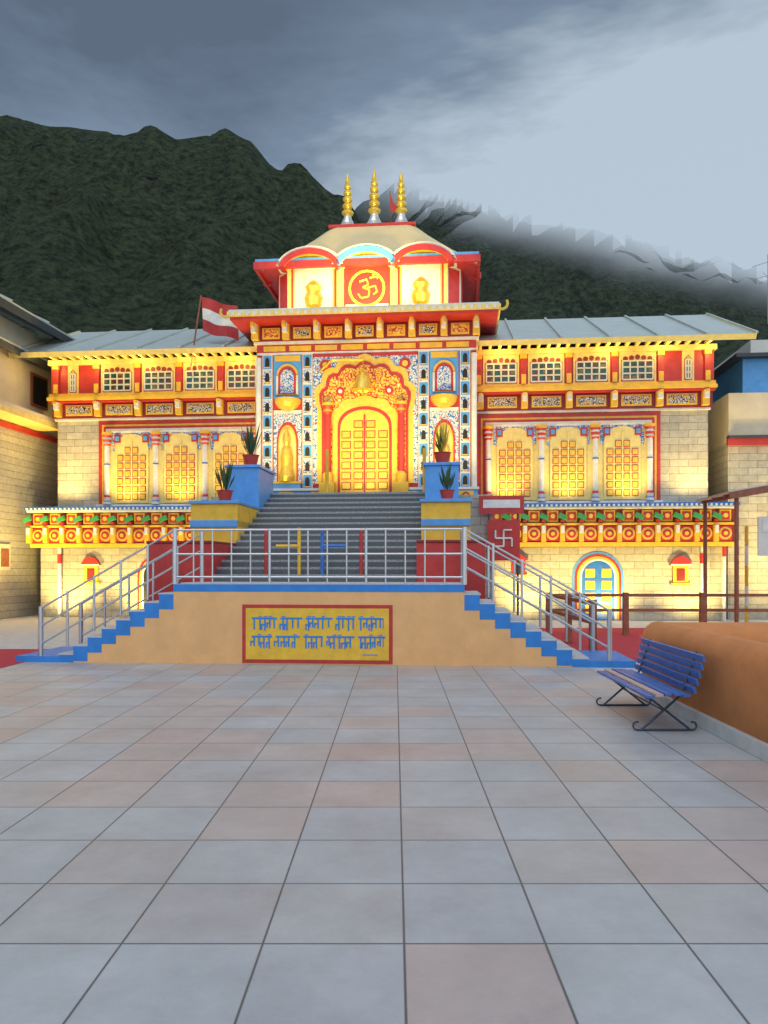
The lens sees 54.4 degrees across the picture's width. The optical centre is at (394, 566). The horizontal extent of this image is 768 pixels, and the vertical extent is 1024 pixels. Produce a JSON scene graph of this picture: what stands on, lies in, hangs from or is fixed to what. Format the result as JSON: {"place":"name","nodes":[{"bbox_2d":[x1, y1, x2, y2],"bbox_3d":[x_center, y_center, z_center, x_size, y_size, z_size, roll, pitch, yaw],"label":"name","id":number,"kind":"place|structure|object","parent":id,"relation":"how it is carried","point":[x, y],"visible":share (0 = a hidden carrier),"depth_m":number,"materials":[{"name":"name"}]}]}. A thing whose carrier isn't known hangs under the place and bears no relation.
{"place":"outdoors","nodes":[
{"label":"outdoors","id":0,"kind":"place"},
{"bbox_2d":[0,115,364,339],"bbox_3d":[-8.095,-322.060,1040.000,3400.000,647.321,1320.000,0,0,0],"label":"mountain","id":1,"kind":"structure","parent":0,"point":[148,227],"depth_m":735.48,"materials":[{"name":"green plant"}]},
{"bbox_2d":[0,662,767,1023],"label":"plaza paving","id":2,"kind":"structure","parent":0,"point":[318,844],"depth_m":4.21,"materials":[{"name":"tile"}]},
{"bbox_2d":[596,638,705,730],"bbox_3d":[2.631,1.212,7.925,0.638,0.772,1.750,0,0,0],"label":"park bench","id":3,"kind":"object","parent":2,"relation":"on","point":[645,686],"visible":1,"depth_m":7.69,"materials":[{"name":"wood"}]},
{"bbox_2d":[642,621,767,762],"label":"low wall","id":4,"kind":"structure","parent":2,"relation":"on","point":[728,702],"depth_m":7.14,"materials":[{"name":"paint"}]},
{"bbox_2d":[0,615,767,673],"bbox_3d":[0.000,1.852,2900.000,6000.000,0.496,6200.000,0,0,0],"label":"ground","id":5,"kind":"structure","parent":0,"point":[21,632],"depth_m":19.72,"materials":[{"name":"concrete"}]},
{"bbox_2d":[0,294,94,618],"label":"neighbour building","id":6,"kind":"structure","parent":5,"relation":"on","point":[28,450],"depth_m":24.00,"materials":[{"name":"stone"}]},
{"bbox_2d":[181,492,424,583],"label":"granite stairs","id":7,"kind":"structure","parent":5,"relation":"on","point":[342,510],"depth_m":16.09,"materials":[{"name":"stone"}]},
{"bbox_2d":[264,448,425,573],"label":"barrier posts","id":8,"kind":"object","parent":7,"relation":"on","point":[298,545],"visible":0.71,"depth_m":14.35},
{"bbox_2d":[146,462,484,600],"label":"stair pedestals","id":9,"kind":"object","parent":5,"relation":"on","point":[251,486],"visible":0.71,"depth_m":15.60,"materials":[{"name":"blue paint"}]},
{"bbox_2d":[215,418,455,499],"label":"potted plants","id":10,"kind":"object","parent":9,"relation":"on","point":[441,455],"visible":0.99,"depth_m":17.86,"materials":[{"name":"green plant"}]},
{"bbox_2d":[0,628,644,667],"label":"red carpet","id":11,"kind":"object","parent":5,"relation":"on","point":[628,646],"depth_m":15.53,"materials":[{"name":"red carpet"}]},
{"bbox_2d":[546,592,767,650],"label":"wooden fence","id":12,"kind":"object","parent":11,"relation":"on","point":[625,610],"visible":0.59,"depth_m":17.43,"materials":[{"name":"brown wood"}]},
{"bbox_2d":[16,582,635,667],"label":"stair platform","id":13,"kind":"structure","parent":5,"relation":"on","point":[441,624],"depth_m":12.19,"materials":[{"name":"paint"}]},
{"bbox_2d":[250,616,384,655],"bbox_3d":[-1.264,1.123,12.181,2.225,0.635,0.010,0,0,4],"label":"sign lettering","id":14,"kind":"object","parent":13,"relation":"attached to","point":[284,642],"visible":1,"depth_m":12.18},
{"bbox_2d":[38,527,611,660],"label":"steel railings","id":15,"kind":"object","parent":13,"relation":"on","point":[176,577],"visible":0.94,"depth_m":12.37,"materials":[{"name":"silver metal"}]},
{"bbox_2d":[41,495,722,620],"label":"lower wall","id":16,"kind":"structure","parent":5,"relation":"on","point":[647,570],"depth_m":22.50,"materials":[{"name":"stone"}]},
{"bbox_2d":[47,352,256,506],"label":"wing wall","id":17,"kind":"structure","parent":16,"relation":"on","point":[144,430],"depth_m":23.71,"materials":[{"name":"yellow paint"}]},
{"bbox_2d":[7,328,256,359],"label":"wing roof","id":18,"kind":"structure","parent":17,"relation":"on","point":[136,343],"depth_m":23.88,"materials":[{"name":"grey metal"}]},
{"bbox_2d":[190,295,238,369],"bbox_3d":[-5.630,-7.300,23.224,1.542,2.307,0.200,0,0,5],"label":"temple flag","id":19,"kind":"object","parent":17,"relation":"attached to","point":[215,323],"visible":0.88,"depth_m":23.23,"materials":[{"name":"red fabric"}]},
{"bbox_2d":[219,299,508,494],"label":"temple entrance facade","id":20,"kind":"structure","parent":16,"relation":"on","point":[367,396],"depth_m":21.83,"materials":[{"name":"multicoloured paint"}]},
{"bbox_2d":[278,264,461,307],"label":"upper tower wall","id":21,"kind":"structure","parent":20,"relation":"on","point":[377,285],"depth_m":22.36,"materials":[{"name":"yellow paint"}]},
{"bbox_2d":[253,221,480,303],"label":"cupola roof","id":22,"kind":"structure","parent":21,"relation":"on","point":[337,247],"depth_m":22.31,"materials":[{"name":"beige paint"}]},
{"bbox_2d":[341,169,407,223],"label":"roof finials","id":23,"kind":"object","parent":22,"relation":"on","point":[374,210],"visible":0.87,"depth_m":24.24,"materials":[{"name":"gold metal"}]},
{"bbox_2d":[57,546,702,619],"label":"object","id":24,"kind":"object","parent":16,"relation":"in","point":[597,572],"visible":0.54,"depth_m":22.34,"materials":[{"name":"red paint"}]},
{"bbox_2d":[22,502,739,547],"bbox_3d":[-0.843,-1.235,22.825,21.694,1.270,0.960,0,0,5],"label":"decorative balcony frieze","id":25,"kind":"object","parent":16,"relation":"attached to","point":[652,524],"visible":0.76,"depth_m":22.13,"materials":[{"name":"yellow paint"}]},
{"bbox_2d":[476,340,717,502],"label":"wing wall","id":26,"kind":"structure","parent":16,"relation":"on","point":[616,423],"depth_m":22.51,"materials":[{"name":"yellow paint"}]},
{"bbox_2d":[476,313,757,348],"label":"wing roof","id":27,"kind":"structure","parent":26,"relation":"on","point":[572,332],"depth_m":22.85,"materials":[{"name":"grey metal"}]},
{"bbox_2d":[479,496,523,614],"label":"red sign boards","id":28,"kind":"object","parent":5,"relation":"on","point":[504,535],"visible":0.82,"depth_m":18.38,"materials":[{"name":"metal"}]},
{"bbox_2d":[696,254,767,621],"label":"neighbour building","id":29,"kind":"structure","parent":5,"relation":"on","point":[737,442],"depth_m":22.79,"materials":[{"name":"stone"}]},
{"bbox_2d":[0,0,767,292],"label":"sky","id":30,"kind":"structure","parent":0,"point":[632,133],"materials":[{"name":"grey"}]},
{"bbox_2d":[354,201,767,367],"bbox_3d":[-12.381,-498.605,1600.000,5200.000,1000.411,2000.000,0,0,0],"label":"mountain","id":31,"kind":"structure","parent":0,"point":[529,280],"depth_m":938.30,"materials":[{"name":"green plant"}]}
]}

